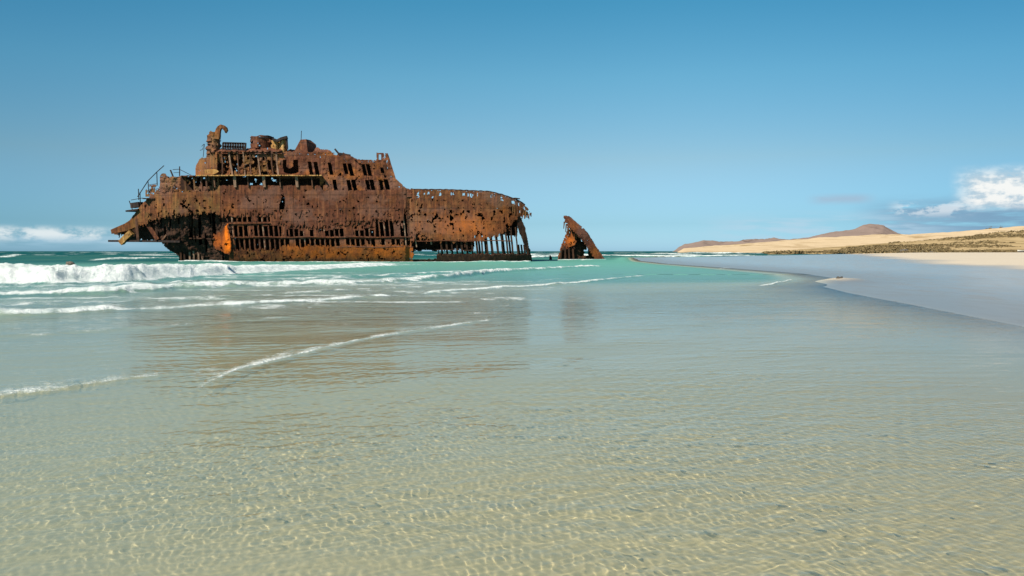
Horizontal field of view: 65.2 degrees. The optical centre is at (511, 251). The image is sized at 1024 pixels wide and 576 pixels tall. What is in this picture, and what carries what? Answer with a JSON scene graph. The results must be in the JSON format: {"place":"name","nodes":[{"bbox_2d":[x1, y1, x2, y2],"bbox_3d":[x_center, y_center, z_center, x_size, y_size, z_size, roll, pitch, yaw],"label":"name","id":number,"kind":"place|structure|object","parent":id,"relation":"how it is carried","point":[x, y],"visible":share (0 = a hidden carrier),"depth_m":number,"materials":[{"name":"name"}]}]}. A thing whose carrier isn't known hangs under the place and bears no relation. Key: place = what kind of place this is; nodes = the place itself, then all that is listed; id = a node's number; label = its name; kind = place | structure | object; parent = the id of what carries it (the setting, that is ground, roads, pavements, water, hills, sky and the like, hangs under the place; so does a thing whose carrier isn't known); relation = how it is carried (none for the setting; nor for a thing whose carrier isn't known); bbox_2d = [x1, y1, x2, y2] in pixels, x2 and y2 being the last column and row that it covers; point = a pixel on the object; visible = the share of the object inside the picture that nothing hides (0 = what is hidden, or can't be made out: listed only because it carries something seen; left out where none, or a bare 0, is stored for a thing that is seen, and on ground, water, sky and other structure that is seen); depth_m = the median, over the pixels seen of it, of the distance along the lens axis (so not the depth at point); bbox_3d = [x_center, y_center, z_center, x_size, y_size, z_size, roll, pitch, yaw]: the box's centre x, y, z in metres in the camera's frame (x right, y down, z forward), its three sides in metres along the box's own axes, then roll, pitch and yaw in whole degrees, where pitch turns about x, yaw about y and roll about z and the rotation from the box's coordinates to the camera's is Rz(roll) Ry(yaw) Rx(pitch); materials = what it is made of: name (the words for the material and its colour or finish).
{"place":"outdoors","nodes":[
{"label":"outdoors","id":0,"kind":"place"},
{"bbox_2d":[0,251,1023,575],"bbox_3d":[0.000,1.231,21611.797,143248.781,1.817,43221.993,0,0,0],"label":"sea water","id":1,"kind":"structure","parent":0,"point":[540,413],"depth_m":7.51,"materials":[{"name":"teal liquid"}]},
{"bbox_2d":[108,124,531,261],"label":"shipwreck","id":2,"kind":"object","parent":1,"relation":"in","point":[341,207],"visible":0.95,"depth_m":123.25,"materials":[{"name":"metal"}]},
{"bbox_2d":[557,216,604,259],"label":"bow fragment","id":3,"kind":"object","parent":1,"relation":"in","point":[573,246],"visible":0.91,"depth_m":141.91,"materials":[{"name":"brown metal"}]},
{"bbox_2d":[0,0,1023,250],"label":"sky","id":4,"kind":"structure","parent":0,"point":[650,125],"materials":[{"name":"blue"}]},
{"bbox_2d":[672,224,898,251],"bbox_3d":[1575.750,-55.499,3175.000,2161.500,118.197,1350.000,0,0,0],"label":"hill","id":5,"kind":"structure","parent":0,"point":[869,229],"depth_m":3129.56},
{"bbox_2d":[635,252,1023,326],"bbox_3d":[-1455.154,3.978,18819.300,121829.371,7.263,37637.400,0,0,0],"label":"ground","id":6,"kind":"structure","parent":0,"point":[987,285],"depth_m":52.26,"materials":[{"name":"beige sand"}]},
{"bbox_2d":[678,226,1023,252],"bbox_3d":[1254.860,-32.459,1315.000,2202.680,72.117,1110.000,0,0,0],"label":"sand dunes","id":7,"kind":"structure","parent":0,"point":[797,244],"depth_m":1141.86,"materials":[{"name":"beige sand"}]},
{"bbox_2d":[769,231,1023,253],"bbox_3d":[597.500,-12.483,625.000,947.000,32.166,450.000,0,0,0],"label":"scrubby dune","id":8,"kind":"structure","parent":0,"point":[1019,241],"depth_m":540.51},
{"bbox_2d":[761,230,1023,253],"bbox_3d":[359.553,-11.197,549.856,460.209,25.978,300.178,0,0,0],"label":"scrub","id":9,"kind":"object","parent":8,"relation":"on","point":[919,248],"visible":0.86,"depth_m":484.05,"materials":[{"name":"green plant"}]}
]}

